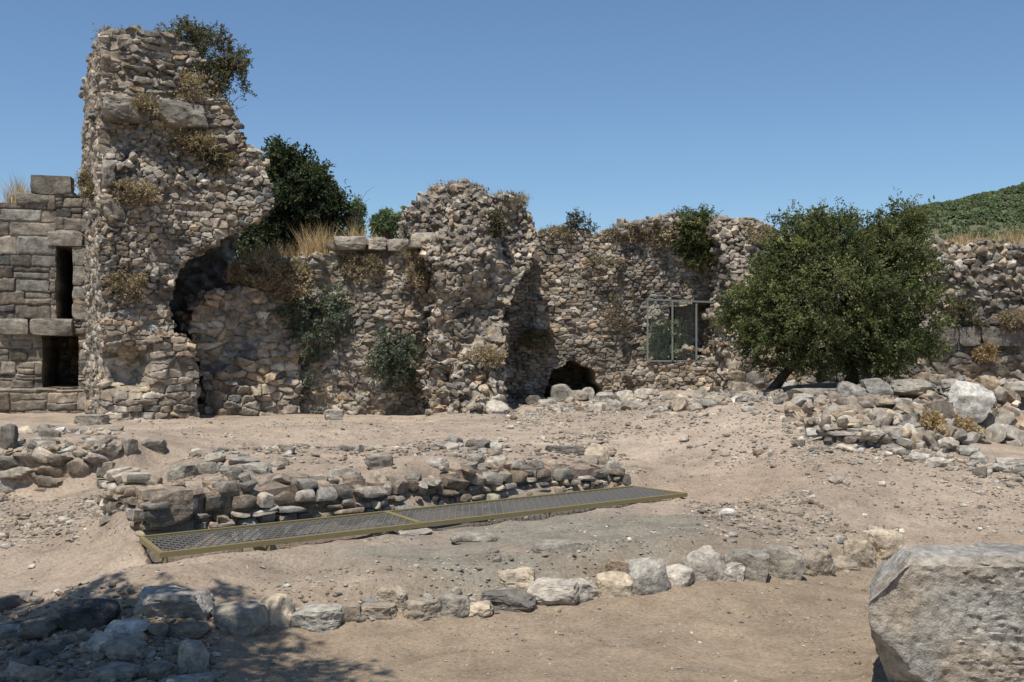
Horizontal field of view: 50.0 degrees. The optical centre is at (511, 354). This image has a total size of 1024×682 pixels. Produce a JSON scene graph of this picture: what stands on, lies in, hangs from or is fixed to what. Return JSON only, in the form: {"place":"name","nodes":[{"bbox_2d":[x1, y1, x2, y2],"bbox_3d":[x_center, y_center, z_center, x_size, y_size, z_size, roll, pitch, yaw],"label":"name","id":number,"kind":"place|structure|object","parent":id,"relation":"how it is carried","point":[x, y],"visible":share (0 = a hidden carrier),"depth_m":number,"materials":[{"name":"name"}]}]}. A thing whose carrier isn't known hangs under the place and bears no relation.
{"place":"outdoors","nodes":[
{"label":"outdoors","id":0,"kind":"place"},
{"bbox_2d":[5,408,1013,681],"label":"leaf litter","id":1,"kind":"object","parent":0,"point":[535,534],"visible":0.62,"depth_m":8.52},
{"bbox_2d":[0,382,1023,681],"bbox_3d":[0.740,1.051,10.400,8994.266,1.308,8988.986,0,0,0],"label":"ground","id":2,"kind":"structure","parent":0,"point":[686,606],"depth_m":7.55,"materials":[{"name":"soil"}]},
{"bbox_2d":[0,595,20,611],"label":"boulder","id":3,"kind":"object","parent":2,"relation":"on","point":[8,602],"visible":0.84,"depth_m":6.60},
{"bbox_2d":[0,623,20,638],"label":"boulder","id":4,"kind":"object","parent":2,"relation":"on","point":[7,630],"visible":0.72,"depth_m":6.15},
{"bbox_2d":[19,665,56,681],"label":"boulder","id":5,"kind":"object","parent":2,"relation":"on","point":[35,673],"visible":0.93,"depth_m":5.34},
{"bbox_2d":[21,616,61,639],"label":"boulder","id":6,"kind":"object","parent":2,"relation":"on","point":[35,628],"visible":0.75,"depth_m":5.97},
{"bbox_2d":[0,175,86,413],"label":"ashlar wall","id":7,"kind":"structure","parent":2,"relation":"on","point":[43,228],"depth_m":17.73,"materials":[{"name":"stone"}]},
{"bbox_2d":[61,337,78,382],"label":"dry scrub","id":8,"kind":"object","parent":7,"relation":"on","point":[75,353],"visible":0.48,"depth_m":19.02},
{"bbox_2d":[0,439,122,493],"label":"rubble wall","id":9,"kind":"structure","parent":2,"relation":"on","point":[52,464],"depth_m":10.71,"materials":[{"name":"stone"}]},
{"bbox_2d":[0,423,17,449],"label":"boulder","id":10,"kind":"object","parent":9,"relation":"on","point":[8,435],"visible":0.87,"depth_m":10.91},
{"bbox_2d":[59,598,120,630],"bbox_3d":[-2.345,1.448,6.109,0.304,0.164,0.247,0,0,0],"label":"boulder","id":11,"kind":"object","parent":2,"relation":"on","point":[89,614],"visible":0.93,"depth_m":6.02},
{"bbox_2d":[90,661,140,680],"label":"boulder","id":12,"kind":"object","parent":2,"relation":"on","point":[121,670],"visible":0.94,"depth_m":5.34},
{"bbox_2d":[98,637,146,661],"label":"boulder","id":13,"kind":"object","parent":2,"relation":"on","point":[123,649],"visible":0.98,"depth_m":5.63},
{"bbox_2d":[104,619,149,637],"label":"boulder","id":14,"kind":"object","parent":2,"relation":"on","point":[120,628],"visible":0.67,"depth_m":5.92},
{"bbox_2d":[120,437,137,456],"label":"boulder","id":15,"kind":"object","parent":2,"relation":"on","point":[130,446],"visible":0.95,"depth_m":10.83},
{"bbox_2d":[140,438,167,453],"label":"foundation stone","id":16,"kind":"object","parent":2,"relation":"on","point":[157,445],"visible":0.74,"depth_m":11.13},
{"bbox_2d":[148,623,168,636],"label":"boulder","id":17,"kind":"object","parent":2,"relation":"on","point":[159,629],"visible":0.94,"depth_m":5.93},
{"bbox_2d":[146,660,178,680],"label":"boulder","id":18,"kind":"object","parent":2,"relation":"on","point":[160,670],"visible":0.96,"depth_m":5.37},
{"bbox_2d":[133,585,215,620],"bbox_3d":[-1.926,1.451,6.292,0.433,0.228,0.352,0,0,0],"label":"edging stone","id":19,"kind":"object","parent":2,"relation":"on","point":[174,601],"visible":0.76,"depth_m":6.17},
{"bbox_2d":[167,463,197,481],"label":"foundation stone","id":20,"kind":"object","parent":2,"relation":"on","point":[178,471],"visible":0.66,"depth_m":9.57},
{"bbox_2d":[73,25,303,425],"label":"ruined tower","id":21,"kind":"structure","parent":2,"relation":"on","point":[176,343],"depth_m":16.58,"materials":[{"name":"stone"}]},
{"bbox_2d":[71,166,94,204],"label":"dry scrub","id":22,"kind":"object","parent":21,"relation":"on","point":[84,189],"visible":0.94,"depth_m":16.87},
{"bbox_2d":[99,266,149,302],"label":"dry scrub","id":23,"kind":"object","parent":21,"relation":"on","point":[133,284],"visible":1,"depth_m":16.02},
{"bbox_2d":[111,175,163,209],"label":"dry scrub","id":24,"kind":"object","parent":21,"relation":"on","point":[147,187],"visible":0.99,"depth_m":16.00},
{"bbox_2d":[125,90,163,117],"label":"dry scrub","id":25,"kind":"object","parent":21,"relation":"on","point":[145,105],"visible":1,"depth_m":16.12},
{"bbox_2d":[168,66,215,103],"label":"dry scrub","id":26,"kind":"object","parent":21,"relation":"on","point":[195,98],"visible":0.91,"depth_m":16.72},
{"bbox_2d":[169,126,218,159],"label":"dry scrub","id":27,"kind":"object","parent":21,"relation":"on","point":[191,141],"visible":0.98,"depth_m":16.63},
{"bbox_2d":[153,14,256,108],"bbox_3d":[-4.823,-4.503,17.285,1.601,1.733,1.091,0,0,0],"label":"shrub","id":28,"kind":"object","parent":21,"relation":"on","point":[223,68],"visible":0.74,"depth_m":17.16,"materials":[{"name":"green plant"}]},
{"bbox_2d":[176,136,239,177],"bbox_3d":[-4.632,-3.019,16.789,0.950,0.628,0.544,0,0,0],"label":"ledge shrub","id":29,"kind":"object","parent":21,"relation":"on","point":[222,166],"visible":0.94,"depth_m":16.75,"materials":[{"name":"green plant"}]},
{"bbox_2d":[162,672,214,681],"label":"boulder","id":30,"kind":"object","parent":2,"relation":"on","point":[204,677],"visible":1,"depth_m":5.24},
{"bbox_2d":[169,622,210,638],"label":"boulder","id":31,"kind":"object","parent":2,"relation":"on","point":[192,630],"visible":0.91,"depth_m":6.01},
{"bbox_2d":[178,639,209,671],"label":"boulder","id":32,"kind":"object","parent":2,"relation":"on","point":[193,655],"visible":0.79,"depth_m":5.48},
{"bbox_2d":[197,462,219,473],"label":"foundation stone","id":33,"kind":"object","parent":2,"relation":"on","point":[208,467],"visible":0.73,"depth_m":9.63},
{"bbox_2d":[211,601,269,636],"bbox_3d":[-1.539,1.527,6.233,0.311,0.224,0.262,0,0,0],"label":"edging stone","id":34,"kind":"object","parent":2,"relation":"on","point":[244,618],"visible":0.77,"depth_m":6.14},
{"bbox_2d":[241,462,271,475],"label":"foundation stone","id":35,"kind":"object","parent":2,"relation":"on","point":[257,468],"visible":0.65,"depth_m":9.32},
{"bbox_2d":[261,593,295,627],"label":"edging stone","id":36,"kind":"object","parent":2,"relation":"on","point":[281,609],"visible":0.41,"depth_m":6.31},
{"bbox_2d":[257,473,309,484],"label":"foundation stone","id":37,"kind":"object","parent":2,"relation":"on","point":[265,477],"visible":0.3,"depth_m":8.89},
{"bbox_2d":[235,134,364,259],"bbox_3d":[-4.587,-1.785,22.528,2.802,5.416,2.359,0,0,-34],"label":"evergreen tree","id":38,"kind":"object","parent":2,"relation":"on","point":[305,190],"visible":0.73,"depth_m":22.03,"materials":[{"name":"green plant"}]},
{"bbox_2d":[290,603,343,632],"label":"edging stone","id":39,"kind":"object","parent":2,"relation":"on","point":[319,617],"visible":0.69,"depth_m":6.31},
{"bbox_2d":[225,232,439,414],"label":"curtain wall","id":40,"kind":"structure","parent":2,"relation":"on","point":[390,301],"depth_m":18.34,"materials":[{"name":"stone"}]},
{"bbox_2d":[223,251,318,292],"bbox_3d":[-3.921,-1.342,17.806,1.545,0.702,0.727,0,0,0],"label":"dry scrub","id":41,"kind":"object","parent":40,"relation":"on","point":[274,273],"visible":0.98,"depth_m":17.70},
{"bbox_2d":[254,272,317,307],"bbox_3d":[-3.647,-1.078,17.842,1.017,0.691,0.669,0,0,0],"label":"dry scrub","id":42,"kind":"object","parent":40,"relation":"on","point":[305,289],"visible":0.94,"depth_m":17.74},
{"bbox_2d":[273,279,354,393],"bbox_3d":[-3.231,-0.291,18.117,1.333,1.932,1.030,0,0,0],"label":"caper bush","id":43,"kind":"object","parent":40,"relation":"attached to","point":[332,303],"visible":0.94,"depth_m":18.03,"materials":[{"name":"green plant"}]},
{"bbox_2d":[336,250,387,286],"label":"dry scrub","id":44,"kind":"object","parent":40,"relation":"on","point":[371,260],"visible":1,"depth_m":18.32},
{"bbox_2d":[357,325,423,399],"bbox_3d":[-2.019,0.137,18.255,1.087,1.271,0.854,0,0,-28],"label":"caper bush","id":45,"kind":"object","parent":40,"relation":"on","point":[393,355],"visible":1,"depth_m":18.21,"materials":[{"name":"green plant"}]},
{"bbox_2d":[398,248,429,292],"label":"dry scrub","id":46,"kind":"object","parent":40,"relation":"on","point":[418,260],"visible":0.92,"depth_m":18.32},
{"bbox_2d":[0,23,1023,264],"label":"dry grass","id":47,"kind":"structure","parent":40,"relation":"on","point":[319,246],"depth_m":18.46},
{"bbox_2d":[341,603,361,622],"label":"edging stone","id":48,"kind":"object","parent":2,"relation":"on","point":[351,612],"visible":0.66,"depth_m":6.43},
{"bbox_2d":[344,196,368,235],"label":"distant tree","id":49,"kind":"object","parent":2,"relation":"on","point":[356,208],"visible":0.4,"depth_m":54.77,"materials":[{"name":"green plant"}]},
{"bbox_2d":[94,459,630,552],"bbox_3d":[-0.954,1.573,9.755,5.114,1.400,1.074,0,0,-38],"label":"stone foundation","id":50,"kind":"object","parent":2,"relation":"on","point":[237,499],"visible":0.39,"depth_m":8.71,"materials":[{"name":"stone"}]},
{"bbox_2d":[365,453,392,469],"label":"foundation stone","id":51,"kind":"object","parent":2,"relation":"on","point":[377,460],"visible":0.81,"depth_m":9.49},
{"bbox_2d":[361,601,397,619],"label":"edging stone","id":52,"kind":"object","parent":2,"relation":"on","point":[380,610],"visible":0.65,"depth_m":6.48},
{"bbox_2d":[365,206,400,239],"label":"distant tree","id":53,"kind":"object","parent":2,"relation":"on","point":[382,222],"visible":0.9,"depth_m":54.62,"materials":[{"name":"green plant"}]},
{"bbox_2d":[373,584,407,607],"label":"edging stone","id":54,"kind":"object","parent":2,"relation":"on","point":[397,594],"visible":0.62,"depth_m":6.66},
{"bbox_2d":[139,485,687,563],"bbox_3d":[-0.548,1.450,8.929,4.984,0.343,0.747,0,0,-38],"label":"metal grating","id":55,"kind":"object","parent":2,"relation":"on","point":[632,493],"visible":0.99,"depth_m":8.54,"materials":[{"name":"grey metal"}]},
{"bbox_2d":[398,597,441,620],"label":"edging stone","id":56,"kind":"object","parent":2,"relation":"on","point":[420,609],"visible":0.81,"depth_m":6.53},
{"bbox_2d":[435,593,470,617],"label":"edging stone","id":57,"kind":"object","parent":2,"relation":"on","point":[458,606],"visible":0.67,"depth_m":6.59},
{"bbox_2d":[396,177,542,415],"bbox_3d":[-0.760,-0.593,19.270,2.523,4.852,4.081,0,0,-8],"label":"ruined bastion","id":58,"kind":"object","parent":2,"relation":"on","point":[475,270],"visible":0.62,"depth_m":18.08,"materials":[{"name":"stone"}]},
{"bbox_2d":[461,343,509,369],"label":"dry scrub","id":59,"kind":"object","parent":58,"relation":"on","point":[495,357],"visible":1,"depth_m":17.59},
{"bbox_2d":[486,207,508,237],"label":"shrub","id":60,"kind":"object","parent":58,"relation":"on","point":[496,223],"visible":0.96,"depth_m":18.28,"materials":[{"name":"green plant"}]},
{"bbox_2d":[450,531,497,543],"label":"boulder","id":61,"kind":"object","parent":2,"relation":"on","point":[467,537],"visible":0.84,"depth_m":7.88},
{"bbox_2d":[464,600,493,618],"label":"edging stone","id":62,"kind":"object","parent":2,"relation":"on","point":[483,609],"visible":0.81,"depth_m":6.61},
{"bbox_2d":[486,400,508,413],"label":"fallen stone","id":63,"kind":"object","parent":2,"relation":"on","point":[495,407],"visible":0.84,"depth_m":17.31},
{"bbox_2d":[481,589,537,611],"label":"edging stone","id":64,"kind":"object","parent":2,"relation":"on","point":[514,600],"visible":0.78,"depth_m":6.74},
{"bbox_2d":[0,387,1023,681],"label":"rubble","id":65,"kind":"object","parent":2,"relation":"on","point":[682,401],"visible":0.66,"depth_m":11.15,"materials":[{"name":"stone"}]},
{"bbox_2d":[497,566,534,589],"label":"edging stone","id":66,"kind":"object","parent":2,"relation":"on","point":[523,577],"visible":0.54,"depth_m":7.04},
{"bbox_2d":[527,577,579,604],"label":"edging stone","id":67,"kind":"object","parent":2,"relation":"on","point":[550,591],"visible":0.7,"depth_m":6.83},
{"bbox_2d":[531,539,587,553],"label":"boulder","id":68,"kind":"object","parent":2,"relation":"on","point":[558,545],"visible":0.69,"depth_m":7.43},
{"bbox_2d":[550,384,572,401],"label":"fallen stone","id":69,"kind":"object","parent":2,"relation":"on","point":[560,392],"visible":0.56,"depth_m":19.61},
{"bbox_2d":[544,445,584,455],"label":"foundation stone","id":70,"kind":"object","parent":2,"relation":"on","point":[567,450],"visible":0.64,"depth_m":12.24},
{"bbox_2d":[570,578,598,602],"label":"edging stone","id":71,"kind":"object","parent":2,"relation":"on","point":[588,590],"visible":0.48,"depth_m":6.91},
{"bbox_2d":[584,443,608,464],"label":"foundation stone","id":72,"kind":"object","parent":2,"relation":"on","point":[599,452],"visible":0.58,"depth_m":11.38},
{"bbox_2d":[501,212,718,402],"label":"long wall","id":73,"kind":"structure","parent":2,"relation":"on","point":[562,297],"depth_m":20.09,"materials":[{"name":"stone"}]},
{"bbox_2d":[520,328,554,354],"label":"wall weed","id":74,"kind":"object","parent":73,"relation":"attached to","point":[535,340],"depth_m":19.86,"materials":[{"name":"green plant"}]},
{"bbox_2d":[537,224,577,249],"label":"dry scrub","id":75,"kind":"object","parent":73,"relation":"on","point":[554,229],"visible":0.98,"depth_m":20.10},
{"bbox_2d":[560,206,600,235],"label":"shrub","id":76,"kind":"object","parent":73,"relation":"on","point":[573,223],"visible":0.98,"depth_m":20.16,"materials":[{"name":"green plant"}]},
{"bbox_2d":[582,250,625,285],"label":"dry scrub","id":77,"kind":"object","parent":73,"relation":"attached to","point":[612,262],"visible":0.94,"depth_m":19.89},
{"bbox_2d":[604,280,640,334],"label":"dry scrub","id":78,"kind":"object","parent":73,"relation":"attached to","point":[621,320],"visible":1,"depth_m":19.98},
{"bbox_2d":[602,221,661,248],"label":"dry scrub","id":79,"kind":"object","parent":73,"relation":"on","point":[639,235],"visible":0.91,"depth_m":20.05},
{"bbox_2d":[638,317,694,359],"bbox_3d":[2.808,-0.252,19.938,1.035,0.921,0.498,0,0,0],"label":"olive bush","id":80,"kind":"object","parent":73,"relation":"on","point":[658,351],"visible":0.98,"depth_m":19.88,"materials":[{"name":"green plant"}]},
{"bbox_2d":[647,222,685,253],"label":"dry scrub","id":81,"kind":"object","parent":73,"relation":"on","point":[665,240],"visible":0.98,"depth_m":20.01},
{"bbox_2d":[647,299,716,361],"bbox_3d":[3.133,-0.437,19.800,1.424,1.136,0.067,0,0,-3],"label":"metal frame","id":82,"kind":"object","parent":73,"relation":"on","point":[671,360],"visible":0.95,"depth_m":19.78,"materials":[{"name":"grey metal"}]},
{"bbox_2d":[668,203,723,271],"bbox_3d":[3.551,-2.140,20.185,1.367,1.301,1.183,0,0,-20],"label":"shrub","id":83,"kind":"object","parent":73,"relation":"on","point":[696,241],"visible":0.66,"depth_m":19.96,"materials":[{"name":"green plant"}]},
{"bbox_2d":[594,571,633,599],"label":"edging stone","id":84,"kind":"object","parent":2,"relation":"on","point":[611,584],"visible":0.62,"depth_m":6.91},
{"bbox_2d":[605,558,631,572],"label":"edging stone","id":85,"kind":"object","parent":2,"relation":"on","point":[616,564],"visible":0.49,"depth_m":7.27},
{"bbox_2d":[627,557,670,595],"bbox_3d":[0.871,1.458,7.040,0.288,0.314,0.228,0,0,-20],"label":"edging stone","id":86,"kind":"object","parent":2,"relation":"on","point":[648,575],"visible":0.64,"depth_m":6.96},
{"bbox_2d":[666,564,694,586],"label":"edging stone","id":87,"kind":"object","parent":2,"relation":"on","point":[680,575],"visible":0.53,"depth_m":7.08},
{"bbox_2d":[681,545,727,581],"bbox_3d":[1.275,1.426,7.246,0.306,0.340,0.249,0,0,0],"label":"edging stone","id":88,"kind":"object","parent":2,"relation":"on","point":[705,563],"visible":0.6,"depth_m":7.15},
{"bbox_2d":[724,561,745,581],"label":"edging stone","id":89,"kind":"object","parent":2,"relation":"on","point":[734,572],"visible":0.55,"depth_m":7.20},
{"bbox_2d":[723,548,769,582],"bbox_3d":[1.571,1.442,7.351,0.308,0.280,0.246,0,0,10],"label":"edging stone","id":90,"kind":"object","parent":2,"relation":"on","point":[755,561],"visible":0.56,"depth_m":7.24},
{"bbox_2d":[697,215,819,392],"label":"wall pier","id":91,"kind":"structure","parent":2,"relation":"on","point":[730,250],"depth_m":19.33,"materials":[{"name":"stone"}]},
{"bbox_2d":[739,222,777,248],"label":"dry scrub","id":92,"kind":"object","parent":91,"relation":"on","point":[749,230],"visible":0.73,"depth_m":19.27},
{"bbox_2d":[763,544,806,580],"bbox_3d":[1.839,1.455,7.490,0.300,0.297,0.240,0,0,0],"label":"edging stone","id":93,"kind":"object","parent":2,"relation":"on","point":[787,563],"visible":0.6,"depth_m":7.38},
{"bbox_2d":[787,388,835,399],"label":"boulder","id":94,"kind":"object","parent":2,"relation":"on","point":[791,392],"visible":0.3,"depth_m":13.90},
{"bbox_2d":[797,547,836,576],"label":"edging stone","id":95,"kind":"object","parent":2,"relation":"on","point":[818,561],"visible":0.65,"depth_m":7.63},
{"bbox_2d":[708,186,972,388],"bbox_3d":[4.552,-0.814,15.432,3.609,3.074,2.885,0,0,0],"label":"leafy tree","id":96,"kind":"object","parent":2,"relation":"on","point":[806,271],"visible":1,"depth_m":15.10,"materials":[{"name":"green plant"}]},
{"bbox_2d":[832,555,859,570],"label":"edging stone","id":97,"kind":"object","parent":2,"relation":"on","point":[842,562],"visible":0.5,"depth_m":7.90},
{"bbox_2d":[843,538,876,567],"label":"edging stone","id":98,"kind":"object","parent":2,"relation":"on","point":[862,552],"visible":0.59,"depth_m":8.06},
{"bbox_2d":[773,390,978,451],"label":"collapsed wall","id":99,"kind":"structure","parent":2,"relation":"on","point":[830,417],"depth_m":11.87,"materials":[{"name":"stone"}]},
{"bbox_2d":[836,381,866,396],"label":"boulder","id":100,"kind":"object","parent":99,"relation":"on","point":[846,387],"visible":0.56,"depth_m":12.74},
{"bbox_2d":[846,428,885,439],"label":"boulder","id":101,"kind":"object","parent":99,"relation":"on","point":[876,434],"visible":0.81,"depth_m":11.48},
{"bbox_2d":[859,378,892,396],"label":"boulder","id":102,"kind":"object","parent":99,"relation":"on","point":[876,386],"visible":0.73,"depth_m":12.71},
{"bbox_2d":[917,403,951,433],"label":"dry scrub","id":103,"kind":"object","parent":99,"relation":"on","point":[933,420],"visible":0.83,"depth_m":11.76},
{"bbox_2d":[864,528,908,559],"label":"edging stone","id":104,"kind":"object","parent":2,"relation":"on","point":[887,544],"visible":0.57,"depth_m":8.35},
{"bbox_2d":[817,235,1023,382],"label":"terrace wall","id":105,"kind":"structure","parent":2,"relation":"on","point":[992,272],"depth_m":19.42,"materials":[{"name":"stone"}]},
{"bbox_2d":[942,295,990,330],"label":"shrub","id":106,"kind":"object","parent":105,"relation":"on","point":[961,312],"visible":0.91,"depth_m":19.12,"materials":[{"name":"green plant"}]},
{"bbox_2d":[970,339,1000,363],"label":"dry scrub","id":107,"kind":"object","parent":105,"relation":"on","point":[980,352],"visible":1,"depth_m":19.05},
{"bbox_2d":[988,306,1023,333],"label":"dry scrub","id":108,"kind":"object","parent":105,"relation":"on","point":[1017,322],"visible":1,"depth_m":18.97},
{"bbox_2d":[857,374,1023,446],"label":"rubble bank","id":109,"kind":"structure","parent":2,"relation":"on","point":[1003,421],"depth_m":12.53,"materials":[{"name":"stone"}]},
{"bbox_2d":[890,379,937,395],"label":"boulder","id":110,"kind":"object","parent":109,"relation":"on","point":[909,387],"visible":0.87,"depth_m":12.78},
{"bbox_2d":[947,379,995,422],"bbox_3d":[5.193,0.534,12.479,0.512,0.505,0.405,0,0,0],"label":"boulder","id":111,"kind":"object","parent":109,"relation":"on","point":[965,398],"visible":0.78,"depth_m":12.32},
{"bbox_2d":[974,375,999,390],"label":"boulder","id":112,"kind":"object","parent":109,"relation":"on","point":[992,383],"visible":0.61,"depth_m":12.90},
{"bbox_2d":[868,542,1023,681],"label":"marble block","id":113,"kind":"object","parent":2,"relation":"on","point":[952,612],"depth_m":5.20,"materials":[{"name":"stone"}]},
{"bbox_2d":[953,411,986,443],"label":"dry scrub","id":114,"kind":"object","parent":2,"relation":"on","point":[965,425],"visible":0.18,"depth_m":12.07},
{"bbox_2d":[994,457,1023,469],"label":"boulder","id":115,"kind":"object","parent":2,"relation":"on","point":[1016,463],"visible":0.66,"depth_m":10.90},
{"bbox_2d":[0,0,1023,251],"label":"sky","id":116,"kind":"structure","parent":0,"point":[610,110],"materials":[{"name":"blue"}]},
{"bbox_2d":[906,193,1023,241],"bbox_3d":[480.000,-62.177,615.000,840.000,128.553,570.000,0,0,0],"label":"hill","id":117,"kind":"structure","parent":0,"point":[974,226],"depth_m":481.93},
{"bbox_2d":[858,182,1023,242],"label":"hillside woods","id":118,"kind":"object","parent":117,"relation":"on","point":[991,199],"visible":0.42,"depth_m":493.33,"materials":[{"name":"green plant"}]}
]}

